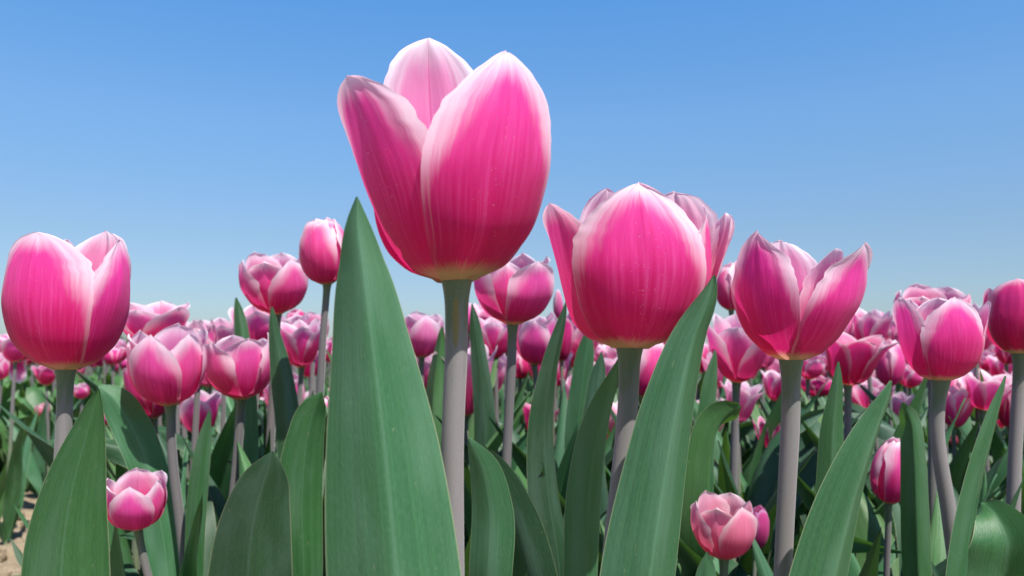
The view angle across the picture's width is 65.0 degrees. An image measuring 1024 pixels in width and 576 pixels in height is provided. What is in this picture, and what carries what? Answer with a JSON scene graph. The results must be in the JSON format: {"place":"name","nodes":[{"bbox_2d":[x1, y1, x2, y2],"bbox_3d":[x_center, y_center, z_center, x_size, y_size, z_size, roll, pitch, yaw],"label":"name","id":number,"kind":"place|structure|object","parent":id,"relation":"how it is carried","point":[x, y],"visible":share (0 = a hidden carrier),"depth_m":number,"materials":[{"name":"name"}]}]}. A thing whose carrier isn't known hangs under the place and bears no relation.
{"place":"outdoors","nodes":[
{"label":"outdoors","id":0,"kind":"place"},
{"bbox_2d":[0,402,759,575],"bbox_3d":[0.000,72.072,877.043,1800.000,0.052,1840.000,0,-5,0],"label":"ground","id":1,"kind":"structure","parent":0,"point":[11,563],"depth_m":1.88,"materials":[{"name":"soil"}]},
{"bbox_2d":[0,380,22,429],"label":"tulip plant","id":2,"kind":"object","parent":1,"relation":"on","point":[6,394],"visible":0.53,"depth_m":2.62,"materials":[{"name":"green plant"}]},
{"bbox_2d":[0,337,38,544],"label":"tulip","id":3,"kind":"object","parent":1,"relation":"on","point":[18,458],"visible":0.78,"depth_m":1.86,"materials":[{"name":"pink plant"}]},
{"bbox_2d":[0,355,41,518],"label":"tulip","id":4,"kind":"object","parent":1,"relation":"on","point":[4,367],"visible":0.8,"depth_m":1.98,"materials":[{"name":"pink plant"}]},
{"bbox_2d":[0,388,55,489],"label":"tulip plant","id":5,"kind":"object","parent":1,"relation":"on","point":[27,416],"visible":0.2,"depth_m":2.55,"materials":[{"name":"green plant"}]},
{"bbox_2d":[2,365,55,493],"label":"tulip","id":6,"kind":"object","parent":1,"relation":"on","point":[45,376],"visible":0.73,"depth_m":2.29,"materials":[{"name":"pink plant"}]},
{"bbox_2d":[4,396,80,496],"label":"tulip","id":7,"kind":"object","parent":1,"relation":"on","point":[41,431],"visible":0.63,"depth_m":2.47,"materials":[{"name":"green plant"}]},
{"bbox_2d":[1,231,130,575],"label":"tulip","id":8,"kind":"object","parent":1,"relation":"on","point":[65,305],"visible":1,"depth_m":0.34,"materials":[{"name":"pink plant"}]},
{"bbox_2d":[7,383,124,438],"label":"tulip plant","id":9,"kind":"object","parent":1,"relation":"on","point":[34,396],"visible":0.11,"depth_m":2.62,"materials":[{"name":"green plant"}]},
{"bbox_2d":[49,383,89,424],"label":"tulip","id":10,"kind":"object","parent":1,"relation":"on","point":[81,391],"visible":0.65,"depth_m":2.49,"materials":[{"name":"pink plant"}]},
{"bbox_2d":[10,301,189,573],"bbox_3d":[-0.351,0.256,0.729,0.229,0.497,0.187,2,-5,-18],"label":"tulip","id":11,"kind":"object","parent":1,"relation":"on","point":[153,319],"visible":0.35,"depth_m":0.76,"materials":[{"name":"pink plant"}]},
{"bbox_2d":[11,493,202,575],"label":"tulip plant","id":12,"kind":"object","parent":1,"relation":"on","point":[189,565],"visible":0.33,"depth_m":0.59,"materials":[{"name":"green plant"}]},
{"bbox_2d":[103,348,121,384],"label":"tulip","id":13,"kind":"object","parent":1,"relation":"on","point":[112,357],"visible":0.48,"depth_m":2.93,"materials":[{"name":"pink plant"}]},
{"bbox_2d":[16,319,217,575],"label":"tulip","id":14,"kind":"object","parent":1,"relation":"on","point":[195,326],"visible":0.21,"depth_m":0.81,"materials":[{"name":"pink plant"}]},
{"bbox_2d":[41,385,202,481],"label":"tulip plant","id":15,"kind":"object","parent":1,"relation":"on","point":[108,466],"visible":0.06,"depth_m":1.35,"materials":[{"name":"green plant"}]},
{"bbox_2d":[115,463,143,575],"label":"tulip plant","id":16,"kind":"object","parent":1,"relation":"on","point":[120,470],"visible":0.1,"depth_m":0.78,"materials":[{"name":"green plant"}]},
{"bbox_2d":[0,405,262,529],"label":"tulip plant","id":17,"kind":"object","parent":1,"relation":"on","point":[220,471],"visible":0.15,"depth_m":0.87,"materials":[{"name":"green plant"}]},
{"bbox_2d":[106,467,167,575],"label":"tulip","id":18,"kind":"object","parent":1,"relation":"on","point":[136,500],"visible":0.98,"depth_m":0.51,"materials":[{"name":"pink plant"}]},
{"bbox_2d":[123,367,164,437],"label":"tulip","id":19,"kind":"object","parent":1,"relation":"on","point":[154,411],"visible":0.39,"depth_m":0.76,"materials":[{"name":"pink plant"}]},
{"bbox_2d":[110,489,215,575],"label":"tulip plant","id":20,"kind":"object","parent":1,"relation":"on","point":[117,568],"visible":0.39,"depth_m":0.69,"materials":[{"name":"green plant"}]},
{"bbox_2d":[106,390,220,482],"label":"tulip","id":21,"kind":"object","parent":1,"relation":"on","point":[210,403],"visible":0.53,"depth_m":1.08,"materials":[{"name":"pink plant"}]},
{"bbox_2d":[98,323,230,575],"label":"tulip","id":22,"kind":"object","parent":1,"relation":"on","point":[166,367],"visible":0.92,"depth_m":0.62,"materials":[{"name":"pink plant"}]},
{"bbox_2d":[158,425,190,456],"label":"tulip plant","id":23,"kind":"object","parent":1,"relation":"on","point":[180,443],"visible":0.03,"depth_m":0.97,"materials":[{"name":"green plant"}]},
{"bbox_2d":[180,435,187,521],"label":"tulip plant","id":24,"kind":"object","parent":1,"relation":"on","point":[183,477],"visible":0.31,"depth_m":0.79,"materials":[{"name":"green plant"}]},
{"bbox_2d":[105,438,264,467],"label":"tulip plant","id":25,"kind":"object","parent":1,"relation":"on","point":[113,453],"visible":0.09,"depth_m":0.75,"materials":[{"name":"green plant"}]},
{"bbox_2d":[108,453,276,567],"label":"tulip plant","id":26,"kind":"object","parent":1,"relation":"on","point":[126,554],"visible":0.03,"depth_m":0.74,"materials":[{"name":"green plant"}]},
{"bbox_2d":[202,317,233,432],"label":"tulip","id":27,"kind":"object","parent":1,"relation":"on","point":[225,327],"visible":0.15,"depth_m":1.04,"materials":[{"name":"pink plant"}]},
{"bbox_2d":[119,414,327,539],"bbox_3d":[-0.277,0.298,0.798,0.222,0.401,0.263,1,-5,-13],"label":"tulip plant","id":28,"kind":"object","parent":1,"relation":"on","point":[164,449],"visible":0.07,"depth_m":0.89,"materials":[{"name":"green plant"}]},
{"bbox_2d":[237,441,250,476],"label":"tulip plant","id":29,"kind":"object","parent":1,"relation":"on","point":[244,463],"visible":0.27,"depth_m":0.69,"materials":[{"name":"green plant"}]},
{"bbox_2d":[214,400,276,453],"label":"tulip plant","id":30,"kind":"object","parent":1,"relation":"on","point":[217,424],"visible":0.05,"depth_m":0.99,"materials":[{"name":"green plant"}]},
{"bbox_2d":[205,332,292,575],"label":"tulip","id":31,"kind":"object","parent":1,"relation":"on","point":[253,535],"visible":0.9,"depth_m":0.51,"materials":[{"name":"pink plant"}]},
{"bbox_2d":[228,305,269,409],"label":"tulip","id":32,"kind":"object","parent":1,"relation":"on","point":[257,320],"visible":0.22,"depth_m":0.93,"materials":[{"name":"pink plant"}]},
{"bbox_2d":[234,252,308,464],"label":"tulip","id":33,"kind":"object","parent":1,"relation":"on","point":[275,286],"visible":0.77,"depth_m":0.72,"materials":[{"name":"pink plant"}]},
{"bbox_2d":[281,312,309,373],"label":"tulip","id":34,"kind":"object","parent":1,"relation":"on","point":[304,317],"visible":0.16,"depth_m":1.15,"materials":[{"name":"pink plant"}]},
{"bbox_2d":[280,319,327,405],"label":"tulip","id":35,"kind":"object","parent":1,"relation":"on","point":[300,338],"visible":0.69,"depth_m":0.88,"materials":[{"name":"pink plant"}]},
{"bbox_2d":[280,217,343,575],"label":"tulip","id":36,"kind":"object","parent":1,"relation":"on","point":[320,244],"visible":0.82,"depth_m":0.56,"materials":[{"name":"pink plant"}]},
{"bbox_2d":[307,311,328,396],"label":"tulip","id":37,"kind":"object","parent":1,"relation":"on","point":[313,316],"visible":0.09,"depth_m":1.24,"materials":[{"name":"pink plant"}]},
{"bbox_2d":[182,391,530,575],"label":"tulip plant","id":38,"kind":"object","parent":1,"relation":"on","point":[494,443],"visible":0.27,"depth_m":0.79,"materials":[{"name":"green plant"}]},
{"bbox_2d":[404,310,444,449],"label":"tulip","id":39,"kind":"object","parent":1,"relation":"on","point":[426,335],"visible":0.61,"depth_m":0.92,"materials":[{"name":"pink plant"}]},
{"bbox_2d":[325,38,550,575],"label":"tulip","id":40,"kind":"object","parent":1,"relation":"on","point":[451,149],"visible":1,"depth_m":0.23,"materials":[{"name":"pink plant"}]},
{"bbox_2d":[430,304,497,467],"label":"tulip","id":41,"kind":"object","parent":1,"relation":"on","point":[479,400],"visible":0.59,"depth_m":0.80,"materials":[{"name":"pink plant"}]},
{"bbox_2d":[479,317,507,453],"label":"tulip","id":42,"kind":"object","parent":1,"relation":"on","point":[494,331],"visible":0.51,"depth_m":0.98,"materials":[{"name":"pink plant"}]},
{"bbox_2d":[464,357,527,547],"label":"tulip plant","id":43,"kind":"object","parent":1,"relation":"on","point":[521,443],"visible":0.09,"depth_m":0.93,"materials":[{"name":"green plant"}]},
{"bbox_2d":[488,353,506,394],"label":"tulip","id":44,"kind":"object","parent":1,"relation":"on","point":[502,363],"visible":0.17,"depth_m":1.08,"materials":[{"name":"pink plant"}]},
{"bbox_2d":[467,252,566,575],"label":"tulip","id":45,"kind":"object","parent":1,"relation":"on","point":[517,529],"visible":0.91,"depth_m":0.50,"materials":[{"name":"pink plant"}]},
{"bbox_2d":[513,371,528,429],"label":"tulip plant","id":46,"kind":"object","parent":1,"relation":"on","point":[518,398],"visible":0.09,"depth_m":1.33,"materials":[{"name":"green plant"}]},
{"bbox_2d":[464,381,577,537],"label":"tulip plant","id":47,"kind":"object","parent":1,"relation":"on","point":[562,457],"visible":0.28,"depth_m":0.72,"materials":[{"name":"green plant"}]},
{"bbox_2d":[516,351,530,390],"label":"tulip","id":48,"kind":"object","parent":1,"relation":"on","point":[522,367],"visible":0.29,"depth_m":1.43,"materials":[{"name":"pink plant"}]},
{"bbox_2d":[464,510,606,575],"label":"tulip plant","id":49,"kind":"object","parent":1,"relation":"on","point":[467,556],"visible":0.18,"depth_m":0.47,"materials":[{"name":"green plant"}]},
{"bbox_2d":[517,311,556,388],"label":"tulip","id":50,"kind":"object","parent":1,"relation":"on","point":[534,336],"visible":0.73,"depth_m":0.90,"materials":[{"name":"pink plant"}]},
{"bbox_2d":[464,459,609,551],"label":"tulip plant","id":51,"kind":"object","parent":1,"relation":"on","point":[467,478],"visible":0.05,"depth_m":0.73,"materials":[{"name":"green plant"}]},
{"bbox_2d":[553,290,562,440],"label":"tulip","id":52,"kind":"object","parent":1,"relation":"on","point":[557,305],"visible":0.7,"depth_m":1.09,"materials":[{"name":"pink plant"}]},
{"bbox_2d":[554,352,572,446],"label":"tulip","id":53,"kind":"object","parent":1,"relation":"on","point":[566,363],"visible":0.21,"depth_m":1.22,"materials":[{"name":"pink plant"}]},
{"bbox_2d":[559,313,573,396],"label":"tulip","id":54,"kind":"object","parent":1,"relation":"on","point":[567,342],"visible":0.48,"depth_m":0.94,"materials":[{"name":"pink plant"}]},
{"bbox_2d":[500,335,664,552],"bbox_3d":[0.131,0.277,0.815,0.273,0.470,0.148,1,-5,-10],"label":"tulip","id":55,"kind":"object","parent":1,"relation":"on","point":[588,377],"visible":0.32,"depth_m":0.80,"materials":[{"name":"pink plant"}]},
{"bbox_2d":[543,182,734,575],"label":"tulip","id":56,"kind":"object","parent":1,"relation":"on","point":[639,264],"visible":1,"depth_m":0.27,"materials":[{"name":"pink plant"}]},
{"bbox_2d":[600,490,757,575],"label":"tulip","id":57,"kind":"object","parent":1,"relation":"on","point":[724,527],"visible":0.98,"depth_m":0.49,"materials":[{"name":"pink plant"}]},
{"bbox_2d":[599,313,768,575],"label":"tulip","id":58,"kind":"object","parent":1,"relation":"on","point":[738,357],"visible":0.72,"depth_m":0.66,"materials":[{"name":"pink plant"}]},
{"bbox_2d":[489,409,900,575],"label":"tulip plant","id":59,"kind":"object","parent":1,"relation":"on","point":[762,486],"visible":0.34,"depth_m":0.82,"materials":[{"name":"green plant"}]},
{"bbox_2d":[605,394,843,491],"bbox_3d":[0.261,0.298,0.962,0.365,0.427,0.232,0,-5,0],"label":"tulip plant","id":60,"kind":"object","parent":1,"relation":"on","point":[773,421],"visible":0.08,"depth_m":0.89,"materials":[{"name":"green plant"}]},
{"bbox_2d":[720,379,764,473],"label":"tulip","id":61,"kind":"object","parent":1,"relation":"on","point":[749,396],"visible":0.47,"depth_m":0.94,"materials":[{"name":"pink plant"}]},
{"bbox_2d":[728,421,757,441],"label":"tulip plant","id":62,"kind":"object","parent":1,"relation":"on","point":[746,428],"visible":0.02,"depth_m":1.26,"materials":[{"name":"green plant"}]},
{"bbox_2d":[750,505,769,575],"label":"tulip","id":63,"kind":"object","parent":1,"relation":"on","point":[760,514],"visible":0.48,"depth_m":0.61,"materials":[{"name":"pink plant"}]},
{"bbox_2d":[760,355,775,411],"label":"tulip","id":64,"kind":"object","parent":1,"relation":"on","point":[768,361],"visible":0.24,"depth_m":1.43,"materials":[{"name":"pink plant"}]},
{"bbox_2d":[761,369,780,406],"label":"tulip","id":65,"kind":"object","parent":1,"relation":"on","point":[772,381],"visible":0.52,"depth_m":1.29,"materials":[{"name":"pink plant"}]},
{"bbox_2d":[691,425,872,501],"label":"tulip plant","id":66,"kind":"object","parent":1,"relation":"on","point":[726,452],"visible":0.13,"depth_m":0.84,"materials":[{"name":"green plant"}]},
{"bbox_2d":[746,408,820,534],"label":"tulip plant","id":67,"kind":"object","parent":1,"relation":"on","point":[814,427],"visible":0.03,"depth_m":0.94,"materials":[{"name":"green plant"}]},
{"bbox_2d":[677,332,898,564],"bbox_3d":[0.267,0.274,0.777,0.128,0.468,0.229,2,-5,-23],"label":"tulip","id":68,"kind":"object","parent":1,"relation":"on","point":[858,360],"visible":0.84,"depth_m":0.73,"materials":[{"name":"pink plant"}]},
{"bbox_2d":[777,453,814,536],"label":"tulip plant","id":69,"kind":"object","parent":1,"relation":"on","point":[806,493],"visible":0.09,"depth_m":0.71,"materials":[{"name":"green plant"}]},
{"bbox_2d":[717,262,884,559],"bbox_3d":[0.248,0.238,0.750,0.162,0.536,0.162,1,-5,-8],"label":"tulip","id":70,"kind":"object","parent":1,"relation":"on","point":[724,284],"visible":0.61,"depth_m":0.79,"materials":[{"name":"pink plant"}]},
{"bbox_2d":[735,404,870,574],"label":"tulip plant","id":71,"kind":"object","parent":1,"relation":"on","point":[807,470],"visible":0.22,"depth_m":0.69,"materials":[{"name":"green plant"}]},
{"bbox_2d":[731,230,891,575],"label":"tulip","id":72,"kind":"object","parent":1,"relation":"on","point":[795,307],"visible":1,"depth_m":0.32,"materials":[{"name":"pink plant"}]},
{"bbox_2d":[677,538,946,575],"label":"tulip plant","id":73,"kind":"object","parent":1,"relation":"on","point":[689,559],"visible":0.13,"depth_m":0.55,"materials":[{"name":"green plant"}]},
{"bbox_2d":[801,354,824,401],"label":"tulip","id":74,"kind":"object","parent":1,"relation":"on","point":[813,368],"visible":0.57,"depth_m":1.18,"materials":[{"name":"pink plant"}]},
{"bbox_2d":[801,376,831,409],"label":"tulip","id":75,"kind":"object","parent":1,"relation":"on","point":[817,384],"visible":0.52,"depth_m":1.23,"materials":[{"name":"pink plant"}]},
{"bbox_2d":[675,474,997,575],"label":"tulip plant","id":76,"kind":"object","parent":1,"relation":"on","point":[870,566],"visible":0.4,"depth_m":0.46,"materials":[{"name":"green plant"}]},
{"bbox_2d":[752,416,927,464],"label":"tulip","id":77,"kind":"object","parent":1,"relation":"on","point":[761,423],"visible":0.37,"depth_m":0.89,"materials":[{"name":"pink plant"}]},
{"bbox_2d":[718,378,965,556],"bbox_3d":[0.337,0.283,0.799,0.240,0.427,0.343,-1,-5,16],"label":"tulip plant","id":78,"kind":"object","parent":1,"relation":"on","point":[915,404],"visible":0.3,"depth_m":0.74,"materials":[{"name":"green plant"}]},
{"bbox_2d":[693,401,1023,561],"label":"tulip plant","id":79,"kind":"object","parent":1,"relation":"on","point":[1000,469],"visible":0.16,"depth_m":0.79,"materials":[{"name":"green plant"}]},
{"bbox_2d":[843,412,895,440],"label":"tulip plant","id":80,"kind":"object","parent":1,"relation":"on","point":[886,431],"visible":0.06,"depth_m":0.89,"materials":[{"name":"green plant"}]},
{"bbox_2d":[852,377,895,407],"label":"tulip","id":81,"kind":"object","parent":1,"relation":"on","point":[860,396],"visible":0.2,"depth_m":1.13,"materials":[{"name":"pink plant"}]},
{"bbox_2d":[729,380,1023,478],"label":"tulip plant","id":82,"kind":"object","parent":1,"relation":"on","point":[757,412],"visible":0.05,"depth_m":1.05,"materials":[{"name":"green plant"}]},
{"bbox_2d":[854,492,898,575],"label":"tulip plant","id":83,"kind":"object","parent":1,"relation":"on","point":[869,524],"visible":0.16,"depth_m":0.69,"materials":[{"name":"green plant"}]},
{"bbox_2d":[758,398,1005,526],"bbox_3d":[0.363,0.303,0.768,0.261,0.384,0.252,-2,-5,22],"label":"tulip plant","id":84,"kind":"object","parent":1,"relation":"on","point":[815,441],"visible":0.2,"depth_m":0.72,"materials":[{"name":"green plant"}]},
{"bbox_2d":[870,437,899,575],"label":"tulip","id":85,"kind":"object","parent":1,"relation":"on","point":[885,475],"visible":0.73,"depth_m":0.59,"materials":[{"name":"pink plant"}]},
{"bbox_2d":[752,478,1023,575],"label":"tulip plant","id":86,"kind":"object","parent":1,"relation":"on","point":[938,553],"visible":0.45,"depth_m":0.59,"materials":[{"name":"green plant"}]},
{"bbox_2d":[875,339,904,426],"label":"tulip","id":87,"kind":"object","parent":1,"relation":"on","point":[890,366],"visible":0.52,"depth_m":0.99,"materials":[{"name":"pink plant"}]},
{"bbox_2d":[800,414,981,493],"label":"tulip plant","id":88,"kind":"object","parent":1,"relation":"on","point":[957,464],"visible":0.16,"depth_m":0.93,"materials":[{"name":"green plant"}]},
{"bbox_2d":[892,503,902,575],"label":"tulip plant","id":89,"kind":"object","parent":1,"relation":"on","point":[896,514],"visible":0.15,"depth_m":0.65,"materials":[{"name":"green plant"}]},
{"bbox_2d":[892,391,913,416],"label":"tulip","id":90,"kind":"object","parent":1,"relation":"on","point":[899,398],"visible":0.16,"depth_m":1.19,"materials":[{"name":"pink plant"}]},
{"bbox_2d":[853,308,956,508],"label":"tulip","id":91,"kind":"object","parent":1,"relation":"on","point":[872,322],"visible":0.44,"depth_m":1.03,"materials":[{"name":"pink plant"}]},
{"bbox_2d":[900,364,922,395],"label":"tulip","id":92,"kind":"object","parent":1,"relation":"on","point":[911,379],"visible":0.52,"depth_m":1.28,"materials":[{"name":"pink plant"}]},
{"bbox_2d":[878,539,945,575],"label":"tulip plant","id":93,"kind":"object","parent":1,"relation":"on","point":[893,557],"visible":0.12,"depth_m":0.64,"materials":[{"name":"green plant"}]},
{"bbox_2d":[893,283,971,520],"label":"tulip","id":94,"kind":"object","parent":1,"relation":"on","point":[918,294],"visible":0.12,"depth_m":0.68,"materials":[{"name":"pink plant"}]},
{"bbox_2d":[858,384,1023,514],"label":"tulip plant","id":95,"kind":"object","parent":1,"relation":"on","point":[871,396],"visible":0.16,"depth_m":0.94,"materials":[{"name":"green plant"}]},
{"bbox_2d":[892,296,1005,575],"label":"tulip","id":96,"kind":"object","parent":1,"relation":"on","point":[942,342],"visible":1,"depth_m":0.46,"materials":[{"name":"pink plant"}]},
{"bbox_2d":[894,365,1007,497],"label":"tulip plant","id":97,"kind":"object","parent":1,"relation":"on","point":[999,447],"visible":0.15,"depth_m":1.03,"materials":[{"name":"green plant"}]},
{"bbox_2d":[945,386,973,495],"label":"tulip","id":98,"kind":"object","parent":1,"relation":"on","point":[956,397],"visible":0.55,"depth_m":0.99,"materials":[{"name":"pink plant"}]},
{"bbox_2d":[971,302,991,438],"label":"tulip","id":99,"kind":"object","parent":1,"relation":"on","point":[988,341],"visible":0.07,"depth_m":0.99,"materials":[{"name":"pink plant"}]},
{"bbox_2d":[965,369,1011,499],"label":"tulip","id":100,"kind":"object","parent":1,"relation":"on","point":[981,394],"visible":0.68,"depth_m":0.97,"materials":[{"name":"pink plant"}]},
{"bbox_2d":[967,278,1023,575],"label":"tulip","id":101,"kind":"object","parent":1,"relation":"on","point":[996,546],"visible":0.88,"depth_m":0.48,"materials":[{"name":"pink plant"}]},
{"bbox_2d":[986,355,1011,437],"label":"tulip","id":102,"kind":"object","parent":1,"relation":"on","point":[996,366],"visible":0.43,"depth_m":1.44,"materials":[{"name":"pink plant"}]},
{"bbox_2d":[995,345,1011,433],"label":"tulip","id":103,"kind":"object","parent":1,"relation":"on","point":[1004,358],"visible":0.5,"depth_m":1.34,"materials":[{"name":"pink plant"}]},
{"bbox_2d":[998,384,1011,435],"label":"tulip","id":104,"kind":"object","parent":1,"relation":"on","point":[1004,413],"visible":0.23,"depth_m":0.99,"materials":[{"name":"pink plant"}]},
{"bbox_2d":[0,334,994,413],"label":"tulip field","id":105,"kind":"structure","parent":0,"point":[598,350],"depth_m":5.48,"materials":[{"name":"pink plant"}]},
{"bbox_2d":[0,0,1023,345],"label":"sky","id":106,"kind":"structure","parent":0,"point":[204,136],"materials":[{"name":"blue"}]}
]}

